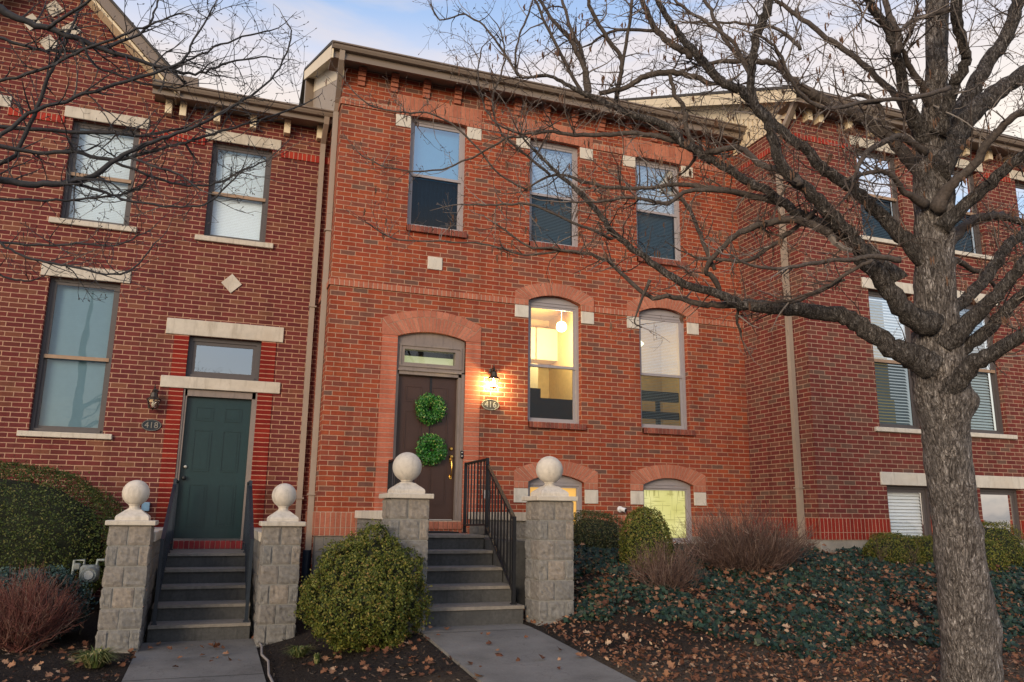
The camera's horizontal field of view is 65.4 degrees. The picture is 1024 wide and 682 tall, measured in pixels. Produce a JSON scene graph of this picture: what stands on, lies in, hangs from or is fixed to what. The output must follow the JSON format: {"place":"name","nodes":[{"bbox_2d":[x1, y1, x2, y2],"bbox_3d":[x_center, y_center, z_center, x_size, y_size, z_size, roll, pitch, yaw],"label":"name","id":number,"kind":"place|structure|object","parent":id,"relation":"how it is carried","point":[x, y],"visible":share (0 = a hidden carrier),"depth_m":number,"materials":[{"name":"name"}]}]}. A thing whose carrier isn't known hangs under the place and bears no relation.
{"place":"outdoors","nodes":[
{"label":"outdoors","id":0,"kind":"place"},
{"bbox_2d":[428,531,458,532],"bbox_3d":[-1.118,2.524,10.537,0.700,0.016,0.600,5,-13,-20],"label":"door mat","id":1,"kind":"object","parent":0,"point":[442,532],"depth_m":10.37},
{"bbox_2d":[0,520,1023,681],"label":"ground","id":2,"kind":"structure","parent":0,"point":[89,630],"depth_m":7.00,"materials":[{"name":"soil"}]},
{"bbox_2d":[0,560,89,653],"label":"twiggy shrub","id":3,"kind":"object","parent":2,"relation":"on","point":[28,630],"visible":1,"depth_m":7.59,"materials":[{"name":"brown plant"}]},
{"bbox_2d":[0,562,99,640],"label":"juniper shrub","id":4,"kind":"object","parent":2,"relation":"on","point":[8,572],"visible":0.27,"depth_m":8.25,"materials":[{"name":"green plant"}]},
{"bbox_2d":[0,455,123,606],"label":"clipped hedge","id":5,"kind":"object","parent":2,"relation":"on","point":[42,525],"visible":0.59,"depth_m":9.18,"materials":[{"name":"green plant"}]},
{"bbox_2d":[63,559,104,628],"bbox_3d":[-4.688,2.778,8.719,0.326,0.761,0.270,5,-13,-20],"label":"gas meter","id":6,"kind":"object","parent":2,"relation":"on","point":[90,573],"visible":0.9,"depth_m":8.75,"materials":[{"name":"grey metal"}]},
{"bbox_2d":[79,589,92,634],"bbox_3d":[-4.640,2.950,8.684,0.019,0.475,0.136,-2,-12,11],"label":"garden stake","id":7,"kind":"object","parent":2,"relation":"on","point":[83,618],"visible":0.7,"depth_m":8.63,"materials":[{"name":"black metal"}]},
{"bbox_2d":[66,646,126,667],"bbox_3d":[-3.702,2.813,7.103,0.564,0.169,0.579,5,-13,-20],"label":"grass clump","id":8,"kind":"object","parent":2,"relation":"on","point":[100,657],"visible":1,"depth_m":7.03,"materials":[{"name":"green plant"}]},
{"bbox_2d":[95,538,106,575],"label":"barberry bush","id":9,"kind":"object","parent":2,"relation":"on","point":[101,547],"visible":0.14,"depth_m":9.90,"materials":[{"name":"green plant"}]},
{"bbox_2d":[95,480,158,652],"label":"ball pillar","id":10,"kind":"structure","parent":2,"relation":"on","point":[125,581],"depth_m":7.87,"materials":[{"name":"stone"}]},
{"bbox_2d":[143,527,162,642],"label":"stair wall","id":11,"kind":"structure","parent":2,"relation":"on","point":[153,564],"depth_m":8.94,"materials":[{"name":"stone"}]},
{"bbox_2d":[0,0,324,301],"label":"bare tree","id":12,"kind":"object","parent":2,"relation":"on","point":[67,35],"visible":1,"depth_m":4.84,"materials":[{"name":"brown plant"}]},
{"bbox_2d":[0,0,332,596],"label":"row house","id":13,"kind":"structure","parent":2,"relation":"on","point":[214,338],"depth_m":11.56,"materials":[{"name":"brick"}]},
{"bbox_2d":[0,95,11,107],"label":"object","id":14,"kind":"structure","parent":13,"relation":"in","point":[3,103],"depth_m":11.29,"materials":[{"name":"beige stone"}]},
{"bbox_2d":[16,263,130,439],"bbox_3d":[-6.136,0.208,11.340,1.135,2.398,0.840,5,-13,-20],"label":"window","id":15,"kind":"structure","parent":13,"relation":"in","point":[71,391],"depth_m":11.14,"materials":[{"name":"glass"}]},
{"bbox_2d":[48,106,149,232],"bbox_3d":[-6.092,-2.419,11.914,1.130,1.800,0.840,5,-13,-20],"label":"window","id":16,"kind":"structure","parent":13,"relation":"in","point":[124,179],"depth_m":11.70,"materials":[{"name":"glass"}]},
{"bbox_2d":[141,502,149,510],"bbox_3d":[-5.008,2.265,10.897,0.100,0.120,0.050,5,-13,-20],"label":"outlet cover","id":17,"kind":"object","parent":13,"relation":"attached to","point":[145,506],"visible":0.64,"depth_m":10.88,"materials":[{"name":"blue plastic"}]},
{"bbox_2d":[141,419,160,430],"bbox_3d":[-5.035,1.177,11.133,0.256,0.164,0.020,5,-13,-20],"label":"house number plaque","id":18,"kind":"object","parent":13,"relation":"attached to","point":[151,425],"visible":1,"depth_m":11.13,"materials":[{"name":"black metal"}]},
{"bbox_2d":[146,384,160,410],"bbox_3d":[-5.002,0.788,11.120,0.181,0.370,0.224,12,-16,-41],"label":"wall lantern","id":19,"kind":"object","parent":13,"relation":"attached to","point":[153,397],"depth_m":11.07,"materials":[{"name":"brown metal"}]},
{"bbox_2d":[173,396,251,537],"bbox_3d":[-4.263,1.801,11.396,0.883,1.985,0.110,5,-13,-20],"label":"door","id":20,"kind":"structure","parent":13,"relation":"in","point":[210,498],"depth_m":11.40,"materials":[{"name":"green paint"}]},
{"bbox_2d":[186,336,260,380],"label":"window","id":21,"kind":"structure","parent":13,"relation":"in","point":[207,357],"depth_m":12.23,"materials":[{"name":"grey glass"}]},
{"bbox_2d":[195,128,280,248],"bbox_3d":[-4.305,-2.259,12.554,1.120,1.800,0.840,5,-13,-20],"label":"window","id":22,"kind":"structure","parent":13,"relation":"in","point":[228,225],"depth_m":12.36,"materials":[{"name":"glass"}]},
{"bbox_2d":[122,639,265,681],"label":"walkway","id":23,"kind":"structure","parent":2,"relation":"on","point":[161,659],"depth_m":7.29,"materials":[{"name":"concrete"}]},
{"bbox_2d":[146,549,250,642],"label":"entry steps","id":24,"kind":"structure","parent":2,"relation":"on","point":[202,597],"depth_m":9.14,"materials":[{"name":"concrete"}]},
{"bbox_2d":[151,478,178,624],"bbox_3d":[-4.176,2.451,9.657,0.060,1.580,2.390,5,-13,-20],"label":"handrail","id":25,"kind":"object","parent":24,"relation":"on","point":[166,541],"visible":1,"depth_m":9.25,"materials":[{"name":"black metal"}]},
{"bbox_2d":[241,480,253,621],"bbox_3d":[-3.308,2.528,9.967,0.060,1.580,2.390,5,-13,-20],"label":"handrail","id":26,"kind":"object","parent":24,"relation":"on","point":[248,539],"visible":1,"depth_m":9.55,"materials":[{"name":"black metal"}]},
{"bbox_2d":[249,528,261,634],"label":"stair wall","id":27,"kind":"structure","parent":2,"relation":"on","point":[255,563],"depth_m":9.44,"materials":[{"name":"stone"}]},
{"bbox_2d":[259,643,273,681],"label":"edging strip","id":28,"kind":"object","parent":2,"relation":"on","point":[268,665],"visible":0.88,"depth_m":7.15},
{"bbox_2d":[253,483,305,647],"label":"ball pillar","id":29,"kind":"structure","parent":2,"relation":"on","point":[278,580],"depth_m":8.36,"materials":[{"name":"stone"}]},
{"bbox_2d":[280,644,318,657],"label":"grass clump","id":30,"kind":"object","parent":2,"relation":"on","point":[300,651],"visible":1,"depth_m":7.29,"materials":[{"name":"green plant"}]},
{"bbox_2d":[312,653,321,663],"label":"bulb shoots","id":31,"kind":"object","parent":2,"relation":"on","point":[316,658],"visible":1,"depth_m":7.01,"materials":[{"name":"green plant"}]},
{"bbox_2d":[293,518,433,654],"bbox_3d":[-1.389,2.333,7.444,1.346,1.326,1.120,5,-13,-20],"label":"boxwood bush","id":32,"kind":"object","parent":2,"relation":"on","point":[364,591],"visible":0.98,"depth_m":7.15,"materials":[{"name":"green plant"}]},
{"bbox_2d":[355,511,382,540],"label":"stair wall","id":33,"kind":"structure","parent":2,"relation":"on","point":[363,517],"depth_m":9.83,"materials":[{"name":"beige stone"}]},
{"bbox_2d":[379,452,433,639],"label":"ball pillar","id":34,"kind":"structure","parent":2,"relation":"on","point":[405,510],"depth_m":7.76,"materials":[{"name":"stone"}]},
{"bbox_2d":[425,533,523,626],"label":"entry steps","id":35,"kind":"structure","parent":2,"relation":"on","point":[464,579],"depth_m":8.54,"materials":[{"name":"concrete"}]},
{"bbox_2d":[387,459,428,590],"bbox_3d":[-1.239,2.112,9.217,0.062,1.586,2.161,5,-13,-19],"label":"handrail","id":36,"kind":"object","parent":35,"relation":"on","point":[390,467],"visible":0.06,"depth_m":10.21,"materials":[{"name":"black metal"}]},
{"bbox_2d":[462,458,516,604],"bbox_3d":[-0.287,2.182,9.489,0.091,1.586,2.297,4,-13,-16],"label":"handrail","id":37,"kind":"object","parent":35,"relation":"on","point":[487,476],"visible":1,"depth_m":9.33,"materials":[{"name":"black metal"}]},
{"bbox_2d":[468,512,526,540],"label":"stair wall","id":38,"kind":"structure","parent":2,"relation":"on","point":[521,519],"depth_m":9.77,"materials":[{"name":"concrete"}]},
{"bbox_2d":[484,537,525,610],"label":"stair wall","id":39,"kind":"structure","parent":2,"relation":"on","point":[520,570],"depth_m":8.89,"materials":[{"name":"concrete"}]},
{"bbox_2d":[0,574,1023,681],"bbox_3d":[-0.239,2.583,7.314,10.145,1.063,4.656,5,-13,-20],"label":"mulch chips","id":40,"kind":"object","parent":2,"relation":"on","point":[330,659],"visible":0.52,"depth_m":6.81,"materials":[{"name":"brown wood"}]},
{"bbox_2d":[2,541,1023,681],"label":"fallen leaves","id":41,"kind":"object","parent":2,"relation":"on","point":[860,663],"visible":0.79,"depth_m":7.25,"materials":[{"name":"brown plant"}]},
{"bbox_2d":[299,40,752,588],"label":"row house","id":42,"kind":"structure","parent":2,"relation":"on","point":[610,424],"depth_m":12.18,"materials":[{"name":"brick"},{"name":"stone"},{"name":"glass"}]},
{"bbox_2d":[394,375,456,519],"bbox_3d":[-1.227,1.496,11.307,0.878,2.015,0.122,5,-13,-20],"label":"door","id":43,"kind":"structure","parent":42,"relation":"in","point":[438,480],"depth_m":11.34,"materials":[{"name":"brown paint"}]},
{"bbox_2d":[429,377,431,432],"bbox_3d":[-1.177,0.972,11.447,0.030,0.930,0.004,5,-13,-20],"label":"wreath ribbon","id":44,"kind":"object","parent":43,"relation":"hanging from","point":[431,393],"visible":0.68,"depth_m":11.51,"materials":[{"name":"brown fabric"}]},
{"bbox_2d":[415,393,446,425],"bbox_3d":[-1.144,0.970,11.376,0.492,0.496,0.176,5,-13,-20],"label":"leaf wreath","id":45,"kind":"object","parent":44,"relation":"hanging from","point":[434,403],"visible":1,"depth_m":11.35,"materials":[{"name":"green plant"}]},
{"bbox_2d":[415,433,447,465],"bbox_3d":[-1.122,1.536,11.268,0.490,0.486,0.180,5,-13,-20],"label":"leaf wreath","id":46,"kind":"object","parent":44,"relation":"hanging from","point":[425,453],"visible":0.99,"depth_m":11.24,"materials":[{"name":"green plant"}]},
{"bbox_2d":[396,95,481,238],"bbox_3d":[-1.252,-2.560,12.458,1.355,2.150,0.845,5,-13,-20],"label":"window","id":47,"kind":"structure","parent":42,"relation":"in","point":[431,190],"depth_m":12.26,"materials":[{"name":"clear glass"}]},
{"bbox_2d":[481,399,498,409],"bbox_3d":[-0.316,0.931,11.656,0.276,0.166,0.020,5,-13,-20],"label":"house number plaque","id":48,"kind":"object","parent":42,"relation":"attached to","point":[489,404],"visible":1,"depth_m":11.65,"materials":[{"name":"beige ceramic"}]},
{"bbox_2d":[487,366,499,388],"bbox_3d":[-0.280,0.525,11.648,0.181,0.370,0.224,12,-16,-41],"label":"wall lantern","id":49,"kind":"object","parent":42,"relation":"attached to","point":[494,377],"depth_m":11.60,"materials":[{"name":"white glass"}]},
{"bbox_2d":[516,117,592,253],"bbox_3d":[0.564,-2.398,13.108,1.345,2.150,0.845,5,-13,-20],"label":"window","id":50,"kind":"structure","parent":42,"relation":"in","point":[557,227],"depth_m":12.90,"materials":[{"name":"blue glass"}]},
{"bbox_2d":[515,283,593,429],"bbox_3d":[0.638,0.221,12.236,1.324,2.265,0.215,5,-13,-20],"label":"window","id":51,"kind":"structure","parent":42,"relation":"in","point":[553,391],"depth_m":12.24,"materials":[{"name":"clear glass"}]},
{"bbox_2d":[514,461,597,522],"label":"window","id":52,"kind":"structure","parent":42,"relation":"in","point":[526,480],"depth_m":11.90,"materials":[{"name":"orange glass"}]},
{"bbox_2d":[617,506,626,511],"bbox_3d":[1.661,2.532,11.991,0.103,0.092,0.152,5,-13,-20],"label":"security camera","id":53,"kind":"object","parent":42,"relation":"attached to","point":[621,509],"visible":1,"depth_m":11.96,"materials":[{"name":"white plastic"}]},
{"bbox_2d":[622,138,692,267],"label":"window","id":54,"kind":"structure","parent":42,"relation":"in","point":[655,219],"depth_m":13.53,"materials":[{"name":"blue glass"}]},
{"bbox_2d":[626,295,698,435],"bbox_3d":[2.423,0.387,12.904,1.329,2.265,0.272,5,-13,-20],"label":"window","id":55,"kind":"structure","parent":42,"relation":"in","point":[663,396],"depth_m":12.91,"materials":[{"name":"clear glass"}]},
{"bbox_2d":[630,465,706,543],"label":"window","id":56,"kind":"structure","parent":42,"relation":"in","point":[672,496],"depth_m":12.53,"materials":[{"name":"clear glass"}]},
{"bbox_2d":[420,623,636,681],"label":"walkway","id":57,"kind":"structure","parent":2,"relation":"on","point":[461,646],"depth_m":6.64,"materials":[{"name":"concrete"}]},
{"bbox_2d":[522,456,577,625],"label":"ball pillar","id":58,"kind":"structure","parent":2,"relation":"on","point":[549,567],"depth_m":8.18,"materials":[{"name":"stone"}]},
{"bbox_2d":[573,508,625,548],"bbox_3d":[1.083,2.797,10.708,0.905,1.088,0.866,5,-13,-20],"label":"boxwood bush","id":59,"kind":"object","parent":2,"relation":"on","point":[599,532],"visible":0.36,"depth_m":10.51,"materials":[{"name":"green plant"}]},
{"bbox_2d":[617,505,674,570],"bbox_3d":[1.621,2.559,9.611,0.727,1.158,0.686,5,-13,-20],"label":"boxwood bush","id":60,"kind":"object","parent":2,"relation":"on","point":[646,528],"visible":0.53,"depth_m":9.48,"materials":[{"name":"green plant"}]},
{"bbox_2d":[625,534,712,592],"bbox_3d":[1.622,2.404,8.581,0.975,0.708,1.001,5,-13,-20],"label":"twiggy shrub","id":61,"kind":"object","parent":2,"relation":"on","point":[665,571],"visible":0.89,"depth_m":8.46,"materials":[{"name":"brown plant"}]},
{"bbox_2d":[324,0,1023,681],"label":"bare tree","id":62,"kind":"object","parent":2,"relation":"on","point":[940,360],"visible":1,"depth_m":5.54,"materials":[{"name":"brown plant"}]},
{"bbox_2d":[671,495,827,578],"bbox_3d":[2.841,2.401,9.766,1.983,1.019,1.985,5,-13,-20],"label":"twiggy shrub","id":63,"kind":"object","parent":2,"relation":"on","point":[741,551],"visible":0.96,"depth_m":9.51,"materials":[{"name":"brown plant"}]},
{"bbox_2d":[523,549,1023,681],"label":"leaf fragments","id":64,"kind":"object","parent":2,"relation":"on","point":[774,679],"visible":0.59,"depth_m":7.03,"materials":[{"name":"brown plant"}]},
{"bbox_2d":[563,542,1023,661],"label":"ivy ground cover","id":65,"kind":"object","parent":2,"relation":"on","point":[593,553],"visible":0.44,"depth_m":8.38,"materials":[{"name":"green plant"}]},
{"bbox_2d":[899,539,923,565],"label":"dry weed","id":66,"kind":"object","parent":65,"relation":"on","point":[913,556],"visible":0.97,"depth_m":10.53,"materials":[{"name":"brown plant"}]},
{"bbox_2d":[621,86,1023,552],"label":"row house","id":67,"kind":"structure","parent":2,"relation":"on","point":[835,443],"depth_m":12.59,"materials":[{"name":"brick"}]},
{"bbox_2d":[849,135,900,245],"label":"window","id":68,"kind":"structure","parent":67,"relation":"in","point":[880,235],"depth_m":13.25,"materials":[{"name":"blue glass"}]},
{"bbox_2d":[861,277,920,433],"bbox_3d":[5.944,0.282,12.793,1.150,2.435,0.660,5,-13,-20],"label":"window","id":69,"kind":"structure","parent":67,"relation":"in","point":[896,408],"depth_m":12.58,"materials":[{"name":"white glass"}]},
{"bbox_2d":[887,485,931,541],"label":"window","id":70,"kind":"structure","parent":67,"relation":"in","point":[904,504],"depth_m":12.25,"materials":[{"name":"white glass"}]},
{"bbox_2d":[953,159,993,260],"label":"window","id":71,"kind":"structure","parent":67,"relation":"in","point":[971,243],"depth_m":13.85,"materials":[{"name":"blue glass"}]},
{"bbox_2d":[957,290,1017,439],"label":"window","id":72,"kind":"structure","parent":67,"relation":"in","point":[982,423],"depth_m":13.28,"materials":[{"name":"grey glass"}]},
{"bbox_2d":[980,488,1021,539],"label":"window","id":73,"kind":"structure","parent":67,"relation":"in","point":[997,504],"depth_m":12.84,"materials":[{"name":"white glass"}]},
{"bbox_2d":[1009,170,1023,247],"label":"window","id":74,"kind":"structure","parent":67,"relation":"in","point":[1020,188],"depth_m":14.42,"materials":[{"name":"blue glass"}]},
{"bbox_2d":[861,531,925,565],"bbox_3d":[5.266,3.002,10.990,0.870,0.766,0.835,5,-13,-20],"label":"boxwood bush","id":75,"kind":"object","parent":2,"relation":"on","point":[895,544],"visible":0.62,"depth_m":10.81,"materials":[{"name":"green plant"}]},
{"bbox_2d":[913,533,933,562],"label":"boxwood bush","id":76,"kind":"object","parent":2,"relation":"on","point":[926,545],"visible":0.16,"depth_m":10.87,"materials":[{"name":"green plant"}]},
{"bbox_2d":[985,538,1010,572],"bbox_3d":[6.447,3.053,10.866,0.607,0.759,0.674,5,-13,-20],"label":"boxwood bush","id":77,"kind":"object","parent":2,"relation":"on","point":[994,557],"visible":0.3,"depth_m":10.68,"materials":[{"name":"green plant"}]},
{"bbox_2d":[981,520,1023,567],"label":"boxwood bush","id":78,"kind":"object","parent":2,"relation":"on","point":[1007,540],"visible":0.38,"depth_m":11.19,"materials":[{"name":"green plant"}]},
{"bbox_2d":[113,0,1023,522],"label":"sky","id":79,"kind":"structure","parent":0,"point":[396,26],"materials":[{"name":"blue"}]}
]}

